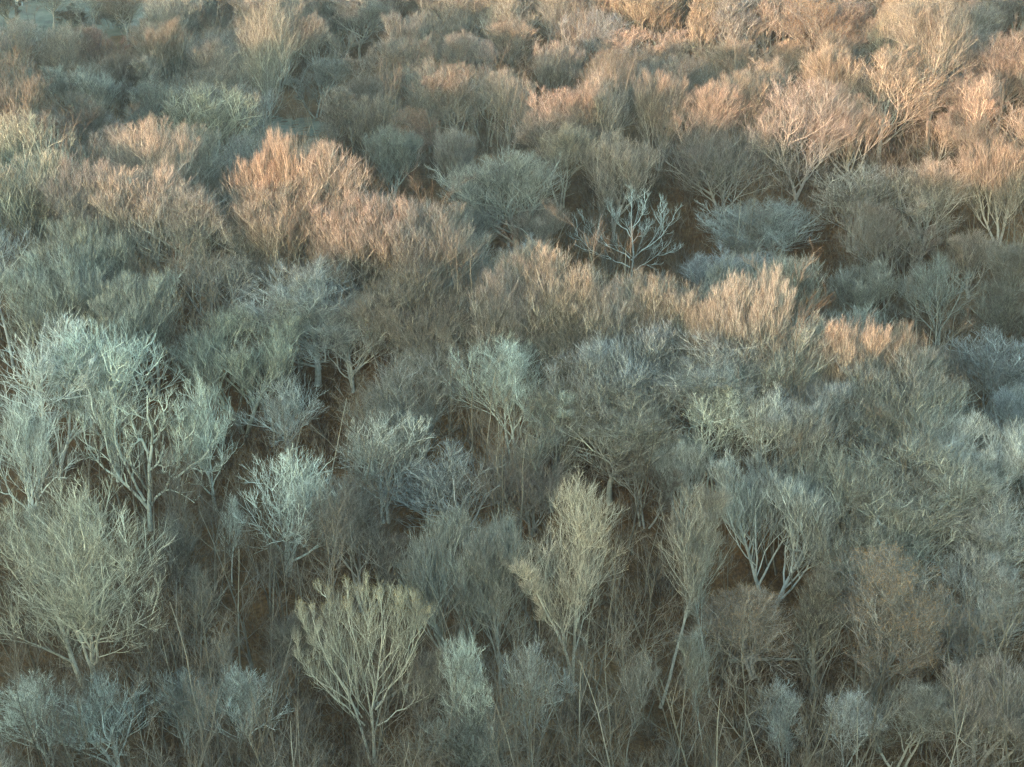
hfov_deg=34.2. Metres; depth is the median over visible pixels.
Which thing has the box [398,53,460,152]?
bare tree
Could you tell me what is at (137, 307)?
bare tree
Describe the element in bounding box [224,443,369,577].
bare tree
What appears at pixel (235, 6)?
bare tree
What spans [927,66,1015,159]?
bare tree
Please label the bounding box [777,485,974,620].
bare tree
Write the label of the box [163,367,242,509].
bare tree
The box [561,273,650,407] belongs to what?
bare tree
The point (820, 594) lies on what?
bare tree
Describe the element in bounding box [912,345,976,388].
bare tree
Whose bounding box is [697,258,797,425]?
bare tree
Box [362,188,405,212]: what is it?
bare tree
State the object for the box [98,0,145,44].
bare tree
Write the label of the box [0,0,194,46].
meadow
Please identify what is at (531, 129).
bare tree
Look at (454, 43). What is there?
bare tree
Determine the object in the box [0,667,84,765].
bare tree
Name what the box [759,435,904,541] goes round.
bare tree
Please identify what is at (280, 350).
bare tree
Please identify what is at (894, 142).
undergrowth
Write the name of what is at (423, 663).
bare tree
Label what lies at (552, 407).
bare tree
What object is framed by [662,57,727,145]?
bare tree
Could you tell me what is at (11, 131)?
bare tree
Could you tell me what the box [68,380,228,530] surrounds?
bare tree
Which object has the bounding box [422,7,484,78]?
bare tree
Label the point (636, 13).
bare tree
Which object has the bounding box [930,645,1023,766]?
bare tree
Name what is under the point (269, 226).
bare tree
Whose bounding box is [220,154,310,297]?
bare tree
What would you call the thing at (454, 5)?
bare tree
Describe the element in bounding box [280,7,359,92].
bare tree
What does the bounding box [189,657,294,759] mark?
bare tree
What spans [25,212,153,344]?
bare tree
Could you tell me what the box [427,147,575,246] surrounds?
bare tree
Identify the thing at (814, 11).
bare tree
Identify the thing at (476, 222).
bare tree
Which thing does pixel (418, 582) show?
bare tree
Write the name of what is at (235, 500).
bare tree
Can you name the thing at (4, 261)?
bare tree
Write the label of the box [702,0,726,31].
bare tree
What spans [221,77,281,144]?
bare tree
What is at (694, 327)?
bare tree
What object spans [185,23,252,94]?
bare tree
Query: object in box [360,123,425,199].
bare tree
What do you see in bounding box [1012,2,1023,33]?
bare tree
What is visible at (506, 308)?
bare tree
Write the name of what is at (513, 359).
bare tree
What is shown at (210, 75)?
bare tree
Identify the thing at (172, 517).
bare tree
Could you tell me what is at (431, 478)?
bare tree
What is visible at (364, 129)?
bare tree
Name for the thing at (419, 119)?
bare tree
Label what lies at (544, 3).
bare tree
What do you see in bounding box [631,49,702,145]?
bare tree
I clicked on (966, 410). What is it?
bare tree
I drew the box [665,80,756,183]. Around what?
bare tree
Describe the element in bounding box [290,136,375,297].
bare tree
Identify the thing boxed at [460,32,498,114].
bare tree
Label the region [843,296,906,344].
bare tree
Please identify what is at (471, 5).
bare tree
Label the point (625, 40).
bare tree
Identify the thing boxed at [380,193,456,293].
bare tree
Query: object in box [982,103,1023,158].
bare tree
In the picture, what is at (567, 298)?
bare tree
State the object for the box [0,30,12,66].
bare tree
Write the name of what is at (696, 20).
bare tree
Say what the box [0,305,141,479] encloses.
bare tree
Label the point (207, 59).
bare tree
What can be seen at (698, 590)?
bare tree
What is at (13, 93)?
bare tree
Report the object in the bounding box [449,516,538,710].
bare tree
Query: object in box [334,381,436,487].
bare tree
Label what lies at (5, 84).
bare tree
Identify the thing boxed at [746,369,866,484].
bare tree
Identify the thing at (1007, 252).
bare tree
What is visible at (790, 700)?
bare tree
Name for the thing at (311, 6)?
bare tree
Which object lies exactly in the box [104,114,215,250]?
bare tree
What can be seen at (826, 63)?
bare tree
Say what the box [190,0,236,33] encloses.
bare tree
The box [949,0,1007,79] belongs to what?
bare tree
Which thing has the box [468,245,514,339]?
bare tree
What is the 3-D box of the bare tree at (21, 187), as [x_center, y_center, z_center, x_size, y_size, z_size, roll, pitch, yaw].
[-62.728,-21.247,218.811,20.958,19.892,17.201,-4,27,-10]
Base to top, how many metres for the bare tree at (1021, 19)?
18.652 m
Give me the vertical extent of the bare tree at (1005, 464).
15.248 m
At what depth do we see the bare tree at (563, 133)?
268.50 m
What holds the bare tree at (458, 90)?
on the ground
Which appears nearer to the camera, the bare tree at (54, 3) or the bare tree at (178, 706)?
the bare tree at (178, 706)
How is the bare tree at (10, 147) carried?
on the ground
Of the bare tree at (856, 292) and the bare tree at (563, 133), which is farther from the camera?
the bare tree at (563, 133)
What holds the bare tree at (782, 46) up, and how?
on the ground
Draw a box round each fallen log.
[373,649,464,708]
[731,641,819,664]
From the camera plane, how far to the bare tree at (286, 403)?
186.68 m
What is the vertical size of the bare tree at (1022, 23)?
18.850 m
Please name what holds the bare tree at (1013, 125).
on the ground
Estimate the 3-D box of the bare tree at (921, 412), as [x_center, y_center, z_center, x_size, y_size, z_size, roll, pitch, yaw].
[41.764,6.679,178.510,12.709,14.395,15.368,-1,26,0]
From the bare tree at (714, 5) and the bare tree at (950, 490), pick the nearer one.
the bare tree at (950, 490)
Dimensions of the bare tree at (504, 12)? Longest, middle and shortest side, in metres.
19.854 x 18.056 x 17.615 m
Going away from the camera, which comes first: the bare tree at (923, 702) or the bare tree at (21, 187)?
the bare tree at (923, 702)
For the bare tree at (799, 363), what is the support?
on the ground
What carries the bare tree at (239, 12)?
on the ground
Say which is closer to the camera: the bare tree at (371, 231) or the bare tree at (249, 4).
the bare tree at (371, 231)
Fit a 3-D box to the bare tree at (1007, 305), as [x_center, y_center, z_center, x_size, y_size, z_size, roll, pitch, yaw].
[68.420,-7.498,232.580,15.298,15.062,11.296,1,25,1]
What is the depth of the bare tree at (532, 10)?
383.90 m
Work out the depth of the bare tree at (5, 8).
408.40 m
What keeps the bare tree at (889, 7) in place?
on the ground
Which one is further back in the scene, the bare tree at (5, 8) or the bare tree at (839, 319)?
the bare tree at (5, 8)
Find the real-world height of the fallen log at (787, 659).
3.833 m
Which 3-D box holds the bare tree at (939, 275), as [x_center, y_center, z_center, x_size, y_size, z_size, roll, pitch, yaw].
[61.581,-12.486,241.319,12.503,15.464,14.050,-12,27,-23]
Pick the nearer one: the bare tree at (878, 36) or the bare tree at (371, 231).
the bare tree at (371, 231)
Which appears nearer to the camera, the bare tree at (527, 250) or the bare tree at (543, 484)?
the bare tree at (543, 484)
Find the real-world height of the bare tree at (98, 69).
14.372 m
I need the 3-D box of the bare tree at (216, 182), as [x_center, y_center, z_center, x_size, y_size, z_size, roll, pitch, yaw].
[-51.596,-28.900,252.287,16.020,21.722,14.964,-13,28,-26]
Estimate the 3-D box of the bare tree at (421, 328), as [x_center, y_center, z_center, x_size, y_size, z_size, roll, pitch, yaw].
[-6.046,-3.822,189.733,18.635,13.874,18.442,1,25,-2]
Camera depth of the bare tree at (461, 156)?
270.24 m
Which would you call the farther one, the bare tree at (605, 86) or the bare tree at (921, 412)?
the bare tree at (605, 86)
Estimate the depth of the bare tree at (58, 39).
349.72 m
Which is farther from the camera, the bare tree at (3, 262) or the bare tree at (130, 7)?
the bare tree at (130, 7)
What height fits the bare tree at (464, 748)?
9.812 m
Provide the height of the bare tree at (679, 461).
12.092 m
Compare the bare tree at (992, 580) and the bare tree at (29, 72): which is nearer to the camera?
the bare tree at (992, 580)
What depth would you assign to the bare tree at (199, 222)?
204.10 m
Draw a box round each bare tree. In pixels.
[0,0,24,32]
[0,14,50,85]
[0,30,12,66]
[0,60,43,104]
[0,73,20,108]
[0,73,57,155]
[0,103,88,234]
[0,109,53,225]
[0,147,112,284]
[0,223,35,366]
[0,230,14,306]
[0,240,136,391]
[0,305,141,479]
[0,386,86,531]
[0,465,178,690]
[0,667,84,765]
[0,737,21,766]
[1,107,91,210]
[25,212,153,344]
[26,0,72,26]
[27,150,156,274]
[28,313,183,481]
[32,19,92,76]
[33,664,162,766]
[35,89,113,181]
[40,63,125,129]
[53,8,90,26]
[53,156,210,300]
[65,0,111,28]
[66,24,131,71]
[67,60,132,122]
[67,261,192,397]
[68,121,185,189]
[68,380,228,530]
[69,108,137,180]
[91,3,141,28]
[97,48,156,123]
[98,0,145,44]
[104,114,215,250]
[111,177,288,319]
[119,16,185,84]
[120,74,188,137]
[125,127,224,217]
[127,48,166,97]
[131,22,201,87]
[132,0,207,40]
[134,13,191,105]
[143,78,270,205]
[147,666,218,755]
[148,503,201,629]
[152,121,238,243]
[153,244,264,341]
[162,298,311,436]
[163,66,256,147]
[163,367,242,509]
[167,79,242,137]
[169,556,230,684]
[172,37,253,97]
[179,0,233,37]
[183,632,242,725]
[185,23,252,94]
[186,24,232,78]
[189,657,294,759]
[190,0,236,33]
[205,124,299,243]
[206,184,313,259]
[214,15,269,86]
[214,491,246,585]
[218,133,267,193]
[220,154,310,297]
[220,252,378,386]
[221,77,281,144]
[223,167,356,303]
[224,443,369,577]
[227,0,248,20]
[228,0,259,26]
[230,0,308,141]
[232,369,330,458]
[236,0,294,60]
[249,123,311,289]
[256,607,335,695]
[259,0,316,89]
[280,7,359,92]
[283,55,354,117]
[284,0,328,63]
[288,470,407,614]
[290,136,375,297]
[291,570,445,764]
[292,197,391,298]
[297,136,357,178]
[301,289,433,392]
[303,184,435,326]
[304,184,376,300]
[310,0,355,55]
[316,84,362,152]
[320,0,399,61]
[322,260,479,366]
[326,0,389,46]
[330,65,418,146]
[331,402,443,523]
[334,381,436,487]
[339,36,432,88]
[348,92,405,168]
[355,335,483,463]
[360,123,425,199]
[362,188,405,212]
[370,197,496,332]
[375,9,454,84]
[375,435,515,547]
[376,0,412,41]
[378,0,435,24]
[379,283,536,396]
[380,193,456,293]
[389,105,438,166]
[390,497,527,686]
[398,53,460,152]
[402,0,468,32]
[402,641,452,757]
[406,0,482,45]
[411,690,522,766]
[413,61,504,149]
[417,30,443,105]
[418,247,507,342]
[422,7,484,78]
[427,125,477,199]
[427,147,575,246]
[436,325,574,469]
[437,28,481,110]
[437,629,494,765]
[440,267,501,333]
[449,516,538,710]
[451,0,535,33]
[451,202,508,258]
[453,68,543,146]
[458,0,497,35]
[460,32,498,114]
[466,0,546,63]
[466,250,567,400]
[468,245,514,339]
[469,433,589,538]
[478,18,542,89]
[478,65,540,152]
[486,232,577,350]
[496,631,579,762]
[499,232,550,270]
[504,84,597,176]
[504,196,579,247]
[507,367,620,512]
[508,463,631,707]
[512,240,617,387]
[516,302,616,437]
[518,0,547,36]
[521,0,571,56]
[526,37,586,110]
[529,0,589,53]
[533,121,603,206]
[540,301,686,445]
[544,377,692,505]
[546,5,635,82]
[558,77,633,182]
[559,63,639,137]
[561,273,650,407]
[566,183,683,280]
[569,0,593,33]
[575,128,662,240]
[577,49,644,139]
[578,45,652,136]
[579,0,645,37]
[588,432,686,528]
[594,25,695,78]
[594,57,650,130]
[597,264,705,395]
[604,0,687,51]
[610,266,693,324]
[614,317,777,453]
[617,643,662,765]
[619,329,681,382]
[630,69,690,170]
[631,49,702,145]
[634,319,704,392]
[642,477,736,708]
[647,426,716,524]
[649,113,783,217]
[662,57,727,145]
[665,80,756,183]
[669,581,806,679]
[670,498,740,697]
[673,618,724,765]
[675,240,787,314]
[678,370,774,490]
[679,296,746,422]
[685,0,719,69]
[686,243,831,335]
[690,36,769,81]
[692,191,830,262]
[695,309,838,424]
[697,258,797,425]
[701,216,785,260]
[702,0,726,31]
[705,444,847,613]
[707,0,762,80]
[709,69,769,168]
[713,53,811,159]
[719,0,775,67]
[729,378,796,481]
[734,70,869,204]
[736,0,796,59]
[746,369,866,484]
[746,675,805,766]
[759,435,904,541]
[760,351,822,400]
[764,0,860,56]
[764,39,809,89]
[770,0,815,43]
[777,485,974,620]
[784,24,881,121]
[784,562,856,698]
[794,0,883,47]
[794,36,869,157]
[794,46,877,125]
[802,158,922,251]
[803,309,901,445]
[805,91,893,186]
[807,305,894,424]
[813,431,1018,567]
[818,338,887,433]
[819,540,972,709]
[819,684,888,765]
[820,258,907,330]
[825,337,980,461]
[827,195,944,310]
[839,42,952,162]
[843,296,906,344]
[845,676,986,766]
[847,385,966,493]
[858,0,934,97]
[862,320,932,440]
[863,0,902,35]
[869,0,882,39]
[876,0,955,69]
[882,0,978,151]
[888,154,982,263]
[890,251,980,344]
[896,379,1006,459]
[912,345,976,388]
[915,109,968,170]
[915,408,1023,531]
[916,540,1023,665]
[916,597,1007,676]
[920,21,1011,118]
[920,475,1023,616]
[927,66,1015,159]
[930,227,1001,298]
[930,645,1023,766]
[931,320,1023,422]
[942,115,1016,204]
[943,0,1007,25]
[947,0,1023,49]
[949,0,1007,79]
[953,276,1023,371]
[957,69,1005,138]
[957,135,1023,245]
[960,29,1023,132]
[975,380,1023,488]
[976,236,1023,296]
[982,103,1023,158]
[986,450,1023,494]
[998,99,1023,192]
[1006,0,1023,41]
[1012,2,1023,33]
[1012,47,1023,87]
[1015,22,1023,35]
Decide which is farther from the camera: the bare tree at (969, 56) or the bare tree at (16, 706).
the bare tree at (969, 56)
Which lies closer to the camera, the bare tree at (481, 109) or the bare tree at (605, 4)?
the bare tree at (481, 109)
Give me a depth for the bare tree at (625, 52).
313.39 m
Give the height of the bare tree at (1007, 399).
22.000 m
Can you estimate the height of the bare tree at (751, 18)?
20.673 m
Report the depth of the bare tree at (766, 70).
283.73 m
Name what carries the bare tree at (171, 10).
on the ground
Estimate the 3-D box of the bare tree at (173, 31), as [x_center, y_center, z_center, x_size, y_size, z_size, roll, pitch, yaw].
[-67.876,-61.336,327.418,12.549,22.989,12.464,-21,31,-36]
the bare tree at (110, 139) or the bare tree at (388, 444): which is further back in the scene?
the bare tree at (110, 139)
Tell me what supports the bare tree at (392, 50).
on the ground
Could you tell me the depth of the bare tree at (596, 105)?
274.17 m
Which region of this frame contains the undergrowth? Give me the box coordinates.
[0,0,1023,766]
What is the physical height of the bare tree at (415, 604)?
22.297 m
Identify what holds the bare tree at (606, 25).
on the ground
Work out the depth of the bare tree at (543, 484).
177.42 m
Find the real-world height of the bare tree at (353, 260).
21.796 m
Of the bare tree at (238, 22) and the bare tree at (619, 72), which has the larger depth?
the bare tree at (238, 22)
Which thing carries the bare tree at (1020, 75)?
on the ground
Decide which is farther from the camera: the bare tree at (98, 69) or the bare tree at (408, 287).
the bare tree at (98, 69)
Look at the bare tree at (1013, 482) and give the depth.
212.44 m
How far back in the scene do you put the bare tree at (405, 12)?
395.68 m
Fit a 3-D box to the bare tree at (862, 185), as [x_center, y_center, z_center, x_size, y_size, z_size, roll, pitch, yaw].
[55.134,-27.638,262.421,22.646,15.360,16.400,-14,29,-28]
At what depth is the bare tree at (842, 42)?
294.81 m
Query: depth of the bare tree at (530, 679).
148.12 m
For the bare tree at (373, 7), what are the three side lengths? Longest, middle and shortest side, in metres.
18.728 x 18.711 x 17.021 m
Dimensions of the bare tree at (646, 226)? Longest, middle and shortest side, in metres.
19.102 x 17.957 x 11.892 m
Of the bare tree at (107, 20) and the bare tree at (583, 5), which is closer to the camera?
the bare tree at (583, 5)
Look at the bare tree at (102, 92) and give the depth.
301.45 m
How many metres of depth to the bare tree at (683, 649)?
147.57 m
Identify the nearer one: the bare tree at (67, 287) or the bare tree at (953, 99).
the bare tree at (67, 287)
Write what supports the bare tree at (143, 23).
on the ground
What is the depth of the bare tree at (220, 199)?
238.10 m
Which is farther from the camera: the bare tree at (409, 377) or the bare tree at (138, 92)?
the bare tree at (138, 92)
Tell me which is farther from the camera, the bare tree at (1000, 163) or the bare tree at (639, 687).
the bare tree at (1000, 163)
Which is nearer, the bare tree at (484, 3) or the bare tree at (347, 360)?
the bare tree at (347, 360)
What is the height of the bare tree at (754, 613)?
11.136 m
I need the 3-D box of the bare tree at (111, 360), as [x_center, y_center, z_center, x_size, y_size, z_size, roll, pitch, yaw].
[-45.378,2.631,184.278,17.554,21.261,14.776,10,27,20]
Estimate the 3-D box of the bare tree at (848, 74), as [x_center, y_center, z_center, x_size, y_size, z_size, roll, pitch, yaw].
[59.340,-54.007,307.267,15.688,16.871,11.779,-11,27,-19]
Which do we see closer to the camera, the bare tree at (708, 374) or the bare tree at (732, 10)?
the bare tree at (708, 374)
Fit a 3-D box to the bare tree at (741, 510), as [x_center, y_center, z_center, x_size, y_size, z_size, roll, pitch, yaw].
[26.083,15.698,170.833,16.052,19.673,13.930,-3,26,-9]
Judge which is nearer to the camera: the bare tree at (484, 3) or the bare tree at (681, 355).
the bare tree at (681, 355)
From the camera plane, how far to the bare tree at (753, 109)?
277.81 m
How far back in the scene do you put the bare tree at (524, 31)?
347.46 m
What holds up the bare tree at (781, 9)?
on the ground
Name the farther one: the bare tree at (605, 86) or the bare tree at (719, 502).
the bare tree at (605, 86)
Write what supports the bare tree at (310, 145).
on the ground
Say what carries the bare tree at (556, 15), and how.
on the ground
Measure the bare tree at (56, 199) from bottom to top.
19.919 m
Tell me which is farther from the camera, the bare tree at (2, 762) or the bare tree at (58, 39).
the bare tree at (58, 39)
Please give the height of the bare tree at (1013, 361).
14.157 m
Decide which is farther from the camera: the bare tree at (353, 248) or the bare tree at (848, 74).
the bare tree at (848, 74)
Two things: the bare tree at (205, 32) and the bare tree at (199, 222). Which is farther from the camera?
the bare tree at (205, 32)
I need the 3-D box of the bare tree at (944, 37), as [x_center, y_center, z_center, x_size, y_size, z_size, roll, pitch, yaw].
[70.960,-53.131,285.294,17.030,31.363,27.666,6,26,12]
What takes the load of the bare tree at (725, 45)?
on the ground
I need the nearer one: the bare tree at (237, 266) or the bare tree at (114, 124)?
the bare tree at (237, 266)
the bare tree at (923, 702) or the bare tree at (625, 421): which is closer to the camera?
the bare tree at (923, 702)
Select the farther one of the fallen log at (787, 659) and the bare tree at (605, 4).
the bare tree at (605, 4)
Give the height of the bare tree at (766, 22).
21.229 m
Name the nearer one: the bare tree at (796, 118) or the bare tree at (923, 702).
the bare tree at (923, 702)
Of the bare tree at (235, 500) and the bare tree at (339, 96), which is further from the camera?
the bare tree at (339, 96)
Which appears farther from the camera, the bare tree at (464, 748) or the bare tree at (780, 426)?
the bare tree at (780, 426)
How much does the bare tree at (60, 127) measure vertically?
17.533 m
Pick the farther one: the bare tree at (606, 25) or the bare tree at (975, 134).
the bare tree at (606, 25)
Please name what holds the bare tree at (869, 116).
on the ground
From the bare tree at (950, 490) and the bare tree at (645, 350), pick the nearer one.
the bare tree at (950, 490)
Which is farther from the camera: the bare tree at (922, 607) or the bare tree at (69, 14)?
the bare tree at (69, 14)
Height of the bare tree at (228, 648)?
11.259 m
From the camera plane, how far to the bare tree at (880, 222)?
247.79 m
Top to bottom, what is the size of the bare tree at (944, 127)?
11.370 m
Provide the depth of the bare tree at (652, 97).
276.82 m
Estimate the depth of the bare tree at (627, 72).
304.59 m
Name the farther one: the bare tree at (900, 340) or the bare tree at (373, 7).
the bare tree at (373, 7)
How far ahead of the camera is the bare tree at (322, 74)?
335.53 m
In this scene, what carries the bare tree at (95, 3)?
on the ground
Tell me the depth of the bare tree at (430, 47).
335.12 m
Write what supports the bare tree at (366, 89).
on the ground
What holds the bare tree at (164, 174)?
on the ground
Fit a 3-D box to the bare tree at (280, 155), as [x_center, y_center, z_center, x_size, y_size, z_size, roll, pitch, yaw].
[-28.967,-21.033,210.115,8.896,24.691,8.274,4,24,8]
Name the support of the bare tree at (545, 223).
on the ground
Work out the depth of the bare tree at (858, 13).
329.44 m
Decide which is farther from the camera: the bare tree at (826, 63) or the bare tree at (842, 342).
the bare tree at (826, 63)
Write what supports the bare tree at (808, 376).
on the ground
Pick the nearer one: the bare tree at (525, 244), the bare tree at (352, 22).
the bare tree at (525, 244)
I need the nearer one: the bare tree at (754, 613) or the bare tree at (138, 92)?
the bare tree at (754, 613)
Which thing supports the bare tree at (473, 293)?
on the ground
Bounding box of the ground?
[0,0,1023,766]
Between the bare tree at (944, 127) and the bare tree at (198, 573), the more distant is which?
the bare tree at (944, 127)
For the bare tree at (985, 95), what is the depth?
270.38 m
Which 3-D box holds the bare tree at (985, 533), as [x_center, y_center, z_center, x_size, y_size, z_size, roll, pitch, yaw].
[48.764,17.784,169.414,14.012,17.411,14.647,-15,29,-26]
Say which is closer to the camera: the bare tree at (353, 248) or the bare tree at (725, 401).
the bare tree at (725, 401)
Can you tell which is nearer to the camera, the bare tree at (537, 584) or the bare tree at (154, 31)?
the bare tree at (537, 584)
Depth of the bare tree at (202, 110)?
277.67 m
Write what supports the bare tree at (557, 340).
on the ground
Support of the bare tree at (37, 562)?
on the ground
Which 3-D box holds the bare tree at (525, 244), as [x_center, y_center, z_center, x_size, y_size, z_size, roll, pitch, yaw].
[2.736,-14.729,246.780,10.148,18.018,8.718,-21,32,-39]
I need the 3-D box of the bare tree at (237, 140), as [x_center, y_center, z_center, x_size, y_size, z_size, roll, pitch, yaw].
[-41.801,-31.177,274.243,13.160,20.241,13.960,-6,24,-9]
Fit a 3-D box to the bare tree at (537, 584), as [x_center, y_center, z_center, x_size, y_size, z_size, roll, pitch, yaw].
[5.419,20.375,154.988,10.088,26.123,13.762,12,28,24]
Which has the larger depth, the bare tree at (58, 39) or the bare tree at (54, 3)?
the bare tree at (54, 3)
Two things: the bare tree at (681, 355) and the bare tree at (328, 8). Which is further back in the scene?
the bare tree at (328, 8)
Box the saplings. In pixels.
[0,0,1023,766]
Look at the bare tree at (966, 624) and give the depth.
162.19 m
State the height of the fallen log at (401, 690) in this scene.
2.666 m
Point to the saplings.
(714, 750)
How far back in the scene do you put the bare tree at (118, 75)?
318.17 m
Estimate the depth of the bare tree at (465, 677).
145.34 m
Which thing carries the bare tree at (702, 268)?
on the ground
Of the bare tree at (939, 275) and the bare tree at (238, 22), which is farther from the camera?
the bare tree at (238, 22)
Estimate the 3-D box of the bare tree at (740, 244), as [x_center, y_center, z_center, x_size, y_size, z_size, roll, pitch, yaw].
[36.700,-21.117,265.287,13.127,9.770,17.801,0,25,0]
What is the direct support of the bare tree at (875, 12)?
on the ground
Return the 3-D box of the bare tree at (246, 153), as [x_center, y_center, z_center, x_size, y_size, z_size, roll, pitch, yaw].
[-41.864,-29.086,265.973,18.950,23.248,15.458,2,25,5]
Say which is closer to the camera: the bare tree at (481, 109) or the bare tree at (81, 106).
the bare tree at (81, 106)
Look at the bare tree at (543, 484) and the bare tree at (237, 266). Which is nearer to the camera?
the bare tree at (543, 484)
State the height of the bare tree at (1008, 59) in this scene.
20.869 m
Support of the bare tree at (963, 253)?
on the ground
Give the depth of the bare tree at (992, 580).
162.88 m
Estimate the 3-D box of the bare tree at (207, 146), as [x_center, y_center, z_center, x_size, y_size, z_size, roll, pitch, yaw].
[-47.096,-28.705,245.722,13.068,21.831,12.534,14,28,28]
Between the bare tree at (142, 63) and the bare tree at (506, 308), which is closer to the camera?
the bare tree at (506, 308)
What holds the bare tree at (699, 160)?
on the ground
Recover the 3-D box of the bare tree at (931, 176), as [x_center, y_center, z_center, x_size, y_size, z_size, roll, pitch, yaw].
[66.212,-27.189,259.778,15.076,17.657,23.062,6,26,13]
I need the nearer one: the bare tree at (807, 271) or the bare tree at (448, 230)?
the bare tree at (448, 230)
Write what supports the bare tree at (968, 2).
on the ground
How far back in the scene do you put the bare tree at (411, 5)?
386.42 m
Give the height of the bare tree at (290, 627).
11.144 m
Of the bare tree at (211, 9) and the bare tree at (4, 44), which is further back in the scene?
the bare tree at (211, 9)
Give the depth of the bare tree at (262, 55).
305.96 m
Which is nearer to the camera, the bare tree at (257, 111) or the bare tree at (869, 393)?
the bare tree at (869, 393)
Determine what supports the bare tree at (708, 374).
on the ground
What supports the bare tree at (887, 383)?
on the ground
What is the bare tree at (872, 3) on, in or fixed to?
on the ground
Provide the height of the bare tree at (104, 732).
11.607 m
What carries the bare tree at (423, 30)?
on the ground
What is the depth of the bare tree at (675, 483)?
177.11 m
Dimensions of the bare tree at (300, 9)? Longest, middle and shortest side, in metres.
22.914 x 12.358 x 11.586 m
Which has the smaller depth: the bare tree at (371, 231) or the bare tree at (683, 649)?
the bare tree at (683, 649)
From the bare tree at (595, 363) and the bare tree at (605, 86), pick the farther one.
the bare tree at (605, 86)
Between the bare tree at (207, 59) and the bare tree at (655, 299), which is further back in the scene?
the bare tree at (207, 59)
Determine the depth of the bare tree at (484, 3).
370.92 m
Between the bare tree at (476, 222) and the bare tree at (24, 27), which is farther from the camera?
the bare tree at (24, 27)
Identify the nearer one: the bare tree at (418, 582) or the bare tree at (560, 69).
the bare tree at (418, 582)
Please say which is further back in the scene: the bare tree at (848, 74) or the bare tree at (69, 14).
the bare tree at (69, 14)
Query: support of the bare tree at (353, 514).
on the ground
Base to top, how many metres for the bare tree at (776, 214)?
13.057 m
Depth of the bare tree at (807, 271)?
230.64 m
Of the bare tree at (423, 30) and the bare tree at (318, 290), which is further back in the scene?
the bare tree at (423, 30)
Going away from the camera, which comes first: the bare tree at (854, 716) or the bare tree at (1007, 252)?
the bare tree at (854, 716)
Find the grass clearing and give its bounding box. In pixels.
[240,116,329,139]
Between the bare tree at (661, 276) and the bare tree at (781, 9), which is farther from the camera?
the bare tree at (781, 9)
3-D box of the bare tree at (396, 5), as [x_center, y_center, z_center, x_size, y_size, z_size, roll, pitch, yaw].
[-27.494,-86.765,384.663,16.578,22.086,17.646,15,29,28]
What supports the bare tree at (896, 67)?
on the ground
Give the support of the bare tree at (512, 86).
on the ground
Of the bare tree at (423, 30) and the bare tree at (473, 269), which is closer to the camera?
the bare tree at (473, 269)
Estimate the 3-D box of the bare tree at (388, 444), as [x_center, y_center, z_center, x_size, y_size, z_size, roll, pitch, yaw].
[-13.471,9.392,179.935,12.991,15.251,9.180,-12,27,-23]
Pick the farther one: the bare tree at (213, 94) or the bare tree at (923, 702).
the bare tree at (213, 94)
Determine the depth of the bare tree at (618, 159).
266.37 m
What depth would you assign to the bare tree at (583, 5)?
374.48 m
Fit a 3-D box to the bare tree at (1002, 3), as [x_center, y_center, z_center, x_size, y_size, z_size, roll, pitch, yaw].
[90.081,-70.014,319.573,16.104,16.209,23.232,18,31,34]
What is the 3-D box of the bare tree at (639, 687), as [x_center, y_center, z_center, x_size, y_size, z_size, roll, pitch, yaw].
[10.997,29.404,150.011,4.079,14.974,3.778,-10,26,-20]

